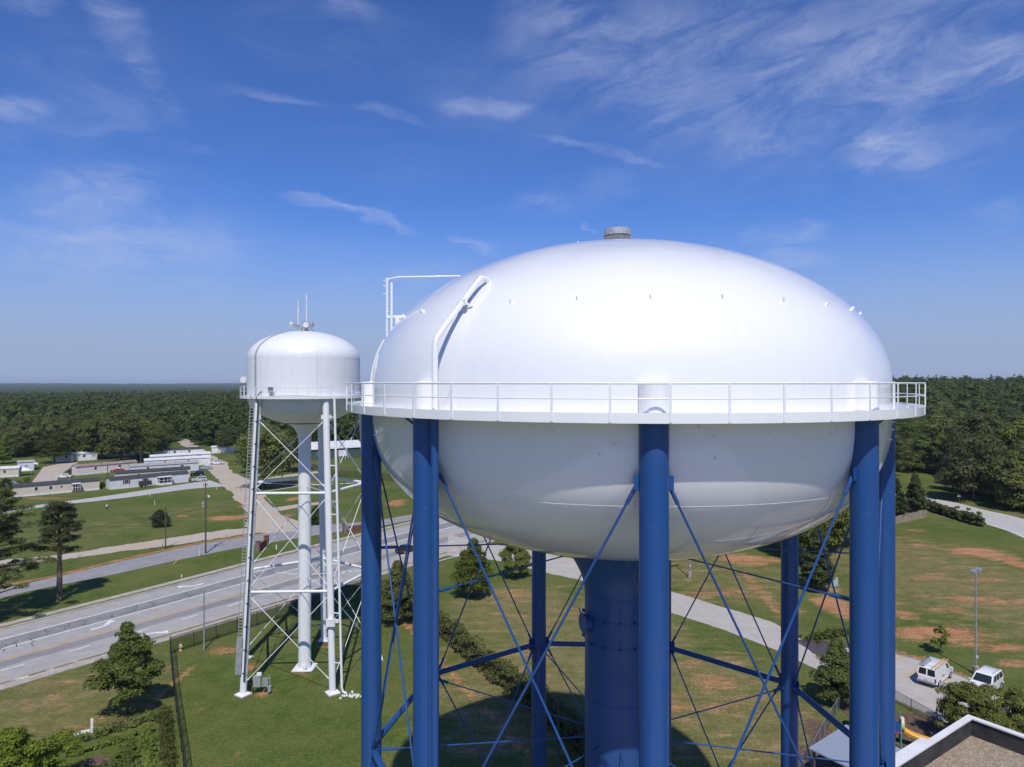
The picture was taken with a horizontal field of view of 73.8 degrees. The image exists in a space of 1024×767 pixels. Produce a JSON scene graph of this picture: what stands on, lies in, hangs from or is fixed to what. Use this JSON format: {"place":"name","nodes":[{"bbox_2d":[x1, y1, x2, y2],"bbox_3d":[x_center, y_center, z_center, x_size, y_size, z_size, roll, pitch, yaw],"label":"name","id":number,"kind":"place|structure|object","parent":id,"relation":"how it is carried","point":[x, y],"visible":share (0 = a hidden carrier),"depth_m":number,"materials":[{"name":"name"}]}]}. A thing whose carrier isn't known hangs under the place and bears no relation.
{"place":"outdoors","nodes":[
{"label":"outdoors","id":0,"kind":"place"},
{"bbox_2d":[0,528,258,564],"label":"gravel track","id":1,"kind":"structure","parent":0,"point":[185,539],"depth_m":139.94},
{"bbox_2d":[0,521,410,626],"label":"pavement","id":2,"kind":"structure","parent":0,"point":[120,595],"depth_m":109.62,"materials":[{"name":"concrete"}]},
{"bbox_2d":[176,439,297,532],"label":"dirt road","id":3,"kind":"structure","parent":0,"point":[237,485],"depth_m":192.64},
{"bbox_2d":[0,518,486,680],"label":"road","id":4,"kind":"structure","parent":0,"point":[52,659],"depth_m":98.80,"materials":[{"name":"grey asphalt"}]},
{"bbox_2d":[0,522,454,647],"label":"asphalt band","id":5,"kind":"object","parent":4,"relation":"on","point":[90,620],"visible":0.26,"depth_m":102.85,"materials":[{"name":"grey asphalt"}]},
{"bbox_2d":[0,522,459,680],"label":"road markings","id":6,"kind":"object","parent":4,"relation":"on","point":[110,621],"visible":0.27,"depth_m":97.06,"materials":[{"name":"white paint"}]},
{"bbox_2d":[0,531,463,660],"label":"lines","id":7,"kind":"object","parent":4,"relation":"on","point":[170,613],"visible":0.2,"depth_m":95.82,"materials":[{"name":"yellow paint"}]},
{"bbox_2d":[0,540,493,690],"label":"pavement","id":8,"kind":"structure","parent":0,"point":[7,685],"depth_m":88.46,"materials":[{"name":"concrete"}]},
{"bbox_2d":[311,440,360,459],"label":"barn","id":9,"kind":"structure","parent":0,"point":[354,448],"depth_m":299.34,"materials":[{"name":"green"}]},
{"bbox_2d":[0,427,1023,766],"bbox_3d":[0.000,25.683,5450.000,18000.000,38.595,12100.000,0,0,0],"label":"ground","id":10,"kind":"structure","parent":0,"point":[296,719],"depth_m":86.35,"materials":[{"name":"green plant"}]},
{"bbox_2d":[0,439,13,463],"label":"tree","id":11,"kind":"object","parent":10,"relation":"on","point":[4,449],"visible":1,"depth_m":276.53,"materials":[{"name":"green plant"}]},
{"bbox_2d":[0,465,21,476],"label":"mobile home","id":12,"kind":"object","parent":10,"relation":"on","point":[9,471],"visible":1,"depth_m":239.10,"materials":[{"name":"beige"}]},
{"bbox_2d":[1,427,32,457],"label":"tree","id":13,"kind":"object","parent":10,"relation":"on","point":[17,443],"visible":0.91,"depth_m":299.59,"materials":[{"name":"green plant"}]},
{"bbox_2d":[8,414,38,456],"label":"forest tree","id":14,"kind":"object","parent":10,"relation":"on","point":[22,424],"visible":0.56,"depth_m":304.75,"materials":[{"name":"green plant"}]},
{"bbox_2d":[17,459,34,469],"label":"shed","id":15,"kind":"structure","parent":10,"relation":"on","point":[28,463],"depth_m":255.92,"materials":[{"name":"grey"}]},
{"bbox_2d":[11,413,44,454],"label":"forest tree","id":16,"kind":"object","parent":10,"relation":"on","point":[33,422],"visible":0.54,"depth_m":309.05,"materials":[{"name":"green plant"}]},
{"bbox_2d":[0,485,57,592],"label":"pine tree","id":17,"kind":"object","parent":10,"relation":"on","point":[8,530],"visible":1,"depth_m":95.16,"materials":[{"name":"green plant"}]},
{"bbox_2d":[0,725,83,766],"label":"tree","id":18,"kind":"object","parent":10,"relation":"on","point":[15,751],"visible":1,"depth_m":53.57,"materials":[{"name":"green plant"}]},
{"bbox_2d":[32,412,60,441],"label":"forest tree","id":19,"kind":"object","parent":10,"relation":"on","point":[48,424],"visible":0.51,"depth_m":319.14,"materials":[{"name":"green plant"}]},
{"bbox_2d":[32,431,75,462],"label":"tree","id":20,"kind":"object","parent":10,"relation":"on","point":[58,444],"visible":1,"depth_m":278.54,"materials":[{"name":"green plant"}]},
{"bbox_2d":[33,462,77,481],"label":"gravel drive","id":21,"kind":"structure","parent":10,"relation":"on","point":[49,473],"depth_m":253.44,"materials":[{"name":"beige gravel"}]},
{"bbox_2d":[11,477,99,496],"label":"mobile home","id":22,"kind":"object","parent":10,"relation":"on","point":[54,487],"visible":0.99,"depth_m":203.17,"materials":[{"name":"beige"}]},
{"bbox_2d":[31,500,84,601],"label":"pine tree","id":23,"kind":"object","parent":10,"relation":"on","point":[66,510],"visible":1,"depth_m":102.89,"materials":[{"name":"green plant"}]},
{"bbox_2d":[52,417,75,447],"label":"forest tree","id":24,"kind":"object","parent":10,"relation":"on","point":[65,423],"visible":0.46,"depth_m":320.61,"materials":[{"name":"green plant"}]},
{"bbox_2d":[52,451,97,461],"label":"mobile home","id":25,"kind":"object","parent":10,"relation":"on","point":[83,456],"visible":0.85,"depth_m":287.73,"materials":[{"name":"white"}]},
{"bbox_2d":[67,420,98,451],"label":"tree","id":26,"kind":"object","parent":10,"relation":"on","point":[75,431],"visible":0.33,"depth_m":297.38,"materials":[{"name":"green plant"}]},
{"bbox_2d":[75,411,113,458],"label":"tree","id":27,"kind":"object","parent":10,"relation":"on","point":[89,435],"visible":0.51,"depth_m":289.83,"materials":[{"name":"green plant"}]},
{"bbox_2d":[63,730,139,756],"bbox_3d":[-37.043,32.688,61.862,6.098,0.603,0.973,0,0,-42],"label":"hedge","id":28,"kind":"object","parent":10,"relation":"on","point":[106,741],"visible":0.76,"depth_m":61.98,"materials":[{"name":"green plant"}]},
{"bbox_2d":[72,460,137,475],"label":"mobile home","id":29,"kind":"object","parent":10,"relation":"on","point":[88,468],"visible":0.88,"depth_m":248.37,"materials":[{"name":"white"}]},
{"bbox_2d":[56,708,161,748],"bbox_3d":[-38.712,32.371,63.580,11.231,1.047,2.127,0,0,-45],"label":"hedge","id":30,"kind":"object","parent":10,"relation":"on","point":[99,730],"visible":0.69,"depth_m":64.53,"materials":[{"name":"green plant"}]},
{"bbox_2d":[4,480,224,512],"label":"road","id":31,"kind":"structure","parent":10,"relation":"on","point":[194,485],"depth_m":206.78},
{"bbox_2d":[80,621,165,715],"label":"tree","id":32,"kind":"object","parent":10,"relation":"on","point":[128,652],"visible":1,"depth_m":66.94,"materials":[{"name":"green plant"}]},
{"bbox_2d":[96,407,149,460],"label":"tree","id":33,"kind":"object","parent":10,"relation":"on","point":[117,430],"visible":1,"depth_m":276.60,"materials":[{"name":"green plant"}]},
{"bbox_2d":[110,736,148,766],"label":"tree","id":34,"kind":"object","parent":10,"relation":"on","point":[131,756],"visible":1,"depth_m":59.82,"materials":[{"name":"green plant"}]},
{"bbox_2d":[125,413,151,457],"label":"tree","id":35,"kind":"object","parent":10,"relation":"on","point":[144,422],"visible":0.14,"depth_m":299.93,"materials":[{"name":"green plant"}]},
{"bbox_2d":[105,470,188,489],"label":"mobile home","id":36,"kind":"object","parent":10,"relation":"on","point":[159,479],"visible":0.95,"depth_m":218.36,"materials":[{"name":"grey"}]},
{"bbox_2d":[141,721,159,766],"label":"hedge","id":37,"kind":"object","parent":10,"relation":"on","point":[150,748],"visible":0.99,"depth_m":61.07,"materials":[{"name":"green plant"}]},
{"bbox_2d":[114,466,190,476],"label":"mobile home","id":38,"kind":"object","parent":10,"relation":"on","point":[142,471],"visible":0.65,"depth_m":231.87,"materials":[{"name":"beige"}]},
{"bbox_2d":[140,423,169,454],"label":"tree","id":39,"kind":"object","parent":10,"relation":"on","point":[154,437],"visible":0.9,"depth_m":298.66,"materials":[{"name":"green plant"}]},
{"bbox_2d":[148,510,170,525],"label":"tree","id":40,"kind":"object","parent":10,"relation":"on","point":[158,520],"visible":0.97,"depth_m":155.46,"materials":[{"name":"green plant"}]},
{"bbox_2d":[128,460,198,470],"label":"mobile home","id":41,"kind":"object","parent":10,"relation":"on","point":[193,465],"visible":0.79,"depth_m":251.39,"materials":[{"name":"grey"}]},
{"bbox_2d":[153,420,178,447],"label":"tree","id":42,"kind":"object","parent":10,"relation":"on","point":[160,423],"visible":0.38,"depth_m":310.70,"materials":[{"name":"green plant"}]},
{"bbox_2d":[155,705,177,766],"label":"hedge","id":43,"kind":"object","parent":10,"relation":"on","point":[167,744],"visible":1,"depth_m":62.09,"materials":[{"name":"green plant"}]},
{"bbox_2d":[143,455,210,464],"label":"mobile home","id":44,"kind":"object","parent":10,"relation":"on","point":[203,459],"visible":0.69,"depth_m":269.56,"materials":[{"name":"white"}]},
{"bbox_2d":[170,635,186,766],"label":"chain link fence","id":45,"kind":"object","parent":10,"relation":"on","point":[174,682],"visible":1,"depth_m":65.88,"materials":[{"name":"black metal"}]},
{"bbox_2d":[154,446,203,454],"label":"mobile home","id":46,"kind":"object","parent":10,"relation":"on","point":[186,449],"visible":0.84,"depth_m":307.44,"materials":[{"name":"white"}]},
{"bbox_2d":[149,451,210,459],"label":"mobile home","id":47,"kind":"object","parent":10,"relation":"on","point":[181,454],"visible":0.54,"depth_m":283.35,"materials":[{"name":"white"}]},
{"bbox_2d":[203,589,204,649],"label":"lamp post","id":48,"kind":"object","parent":10,"relation":"on","point":[204,619],"visible":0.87,"depth_m":84.23,"materials":[{"name":"grey metal"}]},
{"bbox_2d":[0,524,409,629],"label":"kerb","id":49,"kind":"structure","parent":10,"relation":"on","point":[7,627],"depth_m":108.08,"materials":[{"name":"concrete"}]},
{"bbox_2d":[0,515,411,597],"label":"frontage lane","id":50,"kind":"structure","parent":10,"relation":"on","point":[149,560],"depth_m":128.75,"materials":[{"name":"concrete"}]},
{"bbox_2d":[211,445,237,452],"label":"carport","id":51,"kind":"object","parent":10,"relation":"on","point":[222,449],"visible":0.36,"depth_m":320.02,"materials":[{"name":"white"}]},
{"bbox_2d":[215,424,243,446],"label":"tree","id":52,"kind":"object","parent":10,"relation":"on","point":[228,438],"visible":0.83,"depth_m":318.77,"materials":[{"name":"green plant"}]},
{"bbox_2d":[0,538,488,683],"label":"kerb","id":53,"kind":"structure","parent":10,"relation":"on","point":[93,655],"depth_m":90.52,"materials":[{"name":"concrete"}]},
{"bbox_2d":[247,672,271,693],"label":"equipment rack","id":54,"kind":"object","parent":10,"relation":"on","point":[257,678],"visible":1,"depth_m":72.15,"materials":[{"name":"metal"}]},
{"bbox_2d":[255,535,268,551],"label":"brick entrance wall","id":55,"kind":"structure","parent":10,"relation":"on","point":[260,545],"depth_m":134.58,"materials":[{"name":"red brick"}]},
{"bbox_2d":[229,420,296,488],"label":"tree","id":56,"kind":"object","parent":10,"relation":"on","point":[273,449],"visible":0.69,"depth_m":209.76,"materials":[{"name":"green plant"}]},
{"bbox_2d":[279,427,297,471],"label":"tree","id":57,"kind":"object","parent":10,"relation":"on","point":[291,431],"visible":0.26,"depth_m":250.28,"materials":[{"name":"green plant"}]},
{"bbox_2d":[233,294,382,699],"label":"water tower","id":58,"kind":"structure","parent":10,"relation":"on","point":[296,380],"depth_m":73.67,"materials":[{"name":"white metal"}]},
{"bbox_2d":[311,505,318,523],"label":"tree","id":59,"kind":"object","parent":10,"relation":"on","point":[315,517],"visible":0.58,"depth_m":158.44,"materials":[{"name":"green plant"}]},
{"bbox_2d":[342,523,360,533],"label":"brick entrance wall","id":60,"kind":"structure","parent":10,"relation":"on","point":[354,528],"depth_m":150.13,"materials":[{"name":"red brick"}]},
{"bbox_2d":[382,560,412,623],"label":"tree","id":61,"kind":"object","parent":10,"relation":"on","point":[396,576],"visible":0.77,"depth_m":92.26,"materials":[{"name":"green plant"}]},
{"bbox_2d":[449,537,493,597],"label":"tree","id":62,"kind":"object","parent":10,"relation":"on","point":[468,564],"visible":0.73,"depth_m":103.72,"materials":[{"name":"green plant"}]},
{"bbox_2d":[402,599,584,754],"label":"hedge row","id":63,"kind":"object","parent":10,"relation":"on","point":[494,672],"visible":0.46,"depth_m":73.68,"materials":[{"name":"green plant"}]},
{"bbox_2d":[442,622,577,748],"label":"chain link fence","id":64,"kind":"object","parent":10,"relation":"on","point":[515,681],"visible":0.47,"depth_m":72.57,"materials":[{"name":"black metal"}]},
{"bbox_2d":[0,373,1023,441],"bbox_3d":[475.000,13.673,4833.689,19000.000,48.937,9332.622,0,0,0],"label":"forest","id":65,"kind":"object","parent":10,"relation":"on","point":[199,410],"visible":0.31,"depth_m":486.90,"materials":[{"name":"green plant"}]},
{"bbox_2d":[498,545,531,577],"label":"tree","id":66,"kind":"object","parent":10,"relation":"on","point":[521,557],"visible":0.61,"depth_m":114.04,"materials":[{"name":"green plant"}]},
{"bbox_2d":[557,695,559,766],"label":"utility pole","id":67,"kind":"object","parent":10,"relation":"on","point":[558,760],"visible":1,"depth_m":55.32,"materials":[{"name":"brown wood"}]},
{"bbox_2d":[346,226,925,766],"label":"water tower","id":68,"kind":"structure","parent":10,"relation":"on","point":[620,416],"depth_m":25.21,"materials":[{"name":"metal"}]},
{"bbox_2d":[799,528,835,589],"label":"tree","id":69,"kind":"object","parent":10,"relation":"on","point":[820,578],"visible":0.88,"depth_m":107.34,"materials":[{"name":"green plant"}]},
{"bbox_2d":[799,519,835,556],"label":"tree","id":70,"kind":"object","parent":10,"relation":"on","point":[805,535],"visible":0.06,"depth_m":123.92,"materials":[{"name":"green plant"}]},
{"bbox_2d":[799,627,848,642],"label":"weed patch","id":71,"kind":"object","parent":10,"relation":"on","point":[835,631],"visible":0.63,"depth_m":88.41,"materials":[{"name":"green plant"}]},
{"bbox_2d":[808,637,848,705],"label":"tree","id":72,"kind":"object","parent":10,"relation":"on","point":[832,676],"visible":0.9,"depth_m":68.99,"materials":[{"name":"green plant"}]},
{"bbox_2d":[810,507,848,544],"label":"tree","id":73,"kind":"object","parent":10,"relation":"on","point":[837,530],"visible":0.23,"depth_m":130.13,"materials":[{"name":"green plant"}]},
{"bbox_2d":[809,725,900,766],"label":"pavilion","id":74,"kind":"structure","parent":10,"relation":"on","point":[834,745],"depth_m":55.97,"materials":[{"name":"metal"}]},
{"bbox_2d":[895,435,906,471],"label":"forest tree","id":75,"kind":"object","parent":10,"relation":"on","point":[899,445],"visible":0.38,"depth_m":240.45,"materials":[{"name":"green plant"}]},
{"bbox_2d":[895,478,909,515],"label":"tree","id":76,"kind":"object","parent":10,"relation":"on","point":[901,501],"visible":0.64,"depth_m":161.75,"materials":[{"name":"green plant"}]},
{"bbox_2d":[895,423,919,440],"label":"forest tree","id":77,"kind":"object","parent":10,"relation":"on","point":[910,428],"visible":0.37,"depth_m":279.25,"materials":[{"name":"green plant"}]},
{"bbox_2d":[895,439,923,471],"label":"forest tree","id":78,"kind":"object","parent":10,"relation":"on","point":[908,459],"visible":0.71,"depth_m":249.26,"materials":[{"name":"green plant"}]},
{"bbox_2d":[895,510,925,524],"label":"wooden fence","id":79,"kind":"object","parent":10,"relation":"on","point":[902,518],"visible":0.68,"depth_m":162.87,"materials":[{"name":"beige wood"}]},
{"bbox_2d":[895,711,929,748],"bbox_3d":[35.595,31.199,62.372,7.070,4.002,2.524,0,0,25],"label":"play structure","id":80,"kind":"object","parent":10,"relation":"on","point":[900,727],"visible":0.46,"depth_m":61.60,"materials":[{"name":"teal"}]},
{"bbox_2d":[905,471,926,511],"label":"tree","id":81,"kind":"object","parent":10,"relation":"on","point":[916,490],"visible":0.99,"depth_m":172.39,"materials":[{"name":"green plant"}]},
{"bbox_2d":[914,434,932,472],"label":"forest tree","id":82,"kind":"object","parent":10,"relation":"on","point":[924,441],"visible":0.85,"depth_m":248.60,"materials":[{"name":"green plant"}]},
{"bbox_2d":[926,434,949,472],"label":"forest tree","id":83,"kind":"object","parent":10,"relation":"on","point":[940,442],"visible":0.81,"depth_m":244.05,"materials":[{"name":"green plant"}]},
{"bbox_2d":[916,412,961,470],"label":"forest tree","id":84,"kind":"object","parent":10,"relation":"on","point":[933,424],"visible":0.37,"depth_m":248.66,"materials":[{"name":"green plant"}]},
{"bbox_2d":[929,625,950,653],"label":"tree","id":85,"kind":"object","parent":10,"relation":"on","point":[940,640],"visible":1,"depth_m":82.64,"materials":[{"name":"green plant"}]},
{"bbox_2d":[929,400,954,415],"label":"forest tree","id":86,"kind":"object","parent":10,"relation":"on","point":[942,405],"visible":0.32,"depth_m":328.33,"materials":[{"name":"green plant"}]},
{"bbox_2d":[942,408,962,431],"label":"forest tree","id":87,"kind":"object","parent":10,"relation":"on","point":[953,414],"visible":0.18,"depth_m":273.87,"materials":[{"name":"green plant"}]},
{"bbox_2d":[921,499,986,524],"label":"roadside scrub","id":88,"kind":"object","parent":10,"relation":"on","point":[953,512],"visible":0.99,"depth_m":164.62,"materials":[{"name":"green plant"}]},
{"bbox_2d":[895,714,1023,766],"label":"flat roof building","id":89,"kind":"structure","parent":10,"relation":"on","point":[968,740],"depth_m":52.18,"materials":[{"name":"white concrete"}]},
{"bbox_2d":[941,411,995,458],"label":"forest tree","id":90,"kind":"object","parent":10,"relation":"on","point":[976,425],"visible":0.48,"depth_m":234.41,"materials":[{"name":"green plant"}]},
{"bbox_2d":[934,433,1004,500],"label":"forest tree","id":91,"kind":"object","parent":10,"relation":"on","point":[968,464],"visible":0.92,"depth_m":188.37,"materials":[{"name":"green plant"}]},
{"bbox_2d":[934,681,1010,727],"bbox_3d":[41.393,30.089,61.682,8.098,6.159,5.943,0,0,-40],"label":"tree","id":92,"kind":"object","parent":10,"relation":"on","point":[974,696],"visible":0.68,"depth_m":61.09,"materials":[{"name":"green plant"}]},
{"bbox_2d":[970,567,981,673],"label":"parking light","id":93,"kind":"object","parent":10,"relation":"on","point":[975,571],"visible":0.94,"depth_m":77.16,"materials":[{"name":"grey paint"}]},
{"bbox_2d":[972,453,1001,499],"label":"forest tree","id":94,"kind":"object","parent":10,"relation":"on","point":[992,480],"visible":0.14,"depth_m":190.94,"materials":[{"name":"green plant"}]},
{"bbox_2d":[972,440,1007,482],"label":"forest tree","id":95,"kind":"object","parent":10,"relation":"on","point":[1001,442],"visible":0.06,"depth_m":196.81,"materials":[{"name":"green plant"}]},
{"bbox_2d":[978,405,1003,433],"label":"forest tree","id":96,"kind":"object","parent":10,"relation":"on","point":[993,418],"visible":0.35,"depth_m":273.33,"materials":[{"name":"green plant"}]},
{"bbox_2d":[969,684,1023,733],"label":"tree","id":97,"kind":"object","parent":10,"relation":"on","point":[1013,704],"visible":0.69,"depth_m":61.81,"materials":[{"name":"green plant"}]},
{"bbox_2d":[983,456,1010,505],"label":"forest tree","id":98,"kind":"object","parent":10,"relation":"on","point":[996,465],"visible":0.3,"depth_m":182.74,"materials":[{"name":"green plant"}]},
{"bbox_2d":[993,450,1023,510],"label":"forest tree","id":99,"kind":"object","parent":10,"relation":"on","point":[1007,472],"visible":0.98,"depth_m":174.75,"materials":[{"name":"green plant"}]},
{"bbox_2d":[995,405,1023,422],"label":"forest tree","id":100,"kind":"object","parent":10,"relation":"on","point":[1009,413],"visible":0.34,"depth_m":305.28,"materials":[{"name":"green plant"}]},
{"bbox_2d":[997,419,1023,450],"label":"forest tree","id":101,"kind":"object","parent":10,"relation":"on","point":[1014,434],"visible":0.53,"depth_m":222.62,"materials":[{"name":"green plant"}]},
{"bbox_2d":[1009,445,1023,501],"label":"forest tree","id":102,"kind":"object","parent":10,"relation":"on","point":[1021,457],"visible":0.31,"depth_m":175.59,"materials":[{"name":"green plant"}]},
{"bbox_2d":[0,0,1023,383],"label":"sky","id":103,"kind":"structure","parent":0,"point":[176,176],"materials":[{"name":"blue"}]},
{"bbox_2d":[448,534,1006,723],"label":"side street","id":104,"kind":"structure","parent":0,"point":[909,686],"depth_m":91.92,"materials":[{"name":"grey concrete"}]},
{"bbox_2d":[916,655,952,687],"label":"work van","id":105,"kind":"object","parent":104,"relation":"on","point":[927,673],"visible":0.97,"depth_m":74.41,"materials":[{"name":"white paint"}]},
{"bbox_2d":[968,665,1003,698],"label":"parked car","id":106,"kind":"object","parent":104,"relation":"on","point":[984,674],"visible":0.57,"depth_m":72.90,"materials":[{"name":"white paint"}]},
{"bbox_2d":[799,639,830,654],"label":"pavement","id":107,"kind":"structure","parent":0,"point":[815,647],"depth_m":85.60,"materials":[{"name":"grey concrete"}]},
{"bbox_2d":[895,494,1023,537],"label":"two lane road","id":108,"kind":"structure","parent":0,"point":[1003,521],"depth_m":164.51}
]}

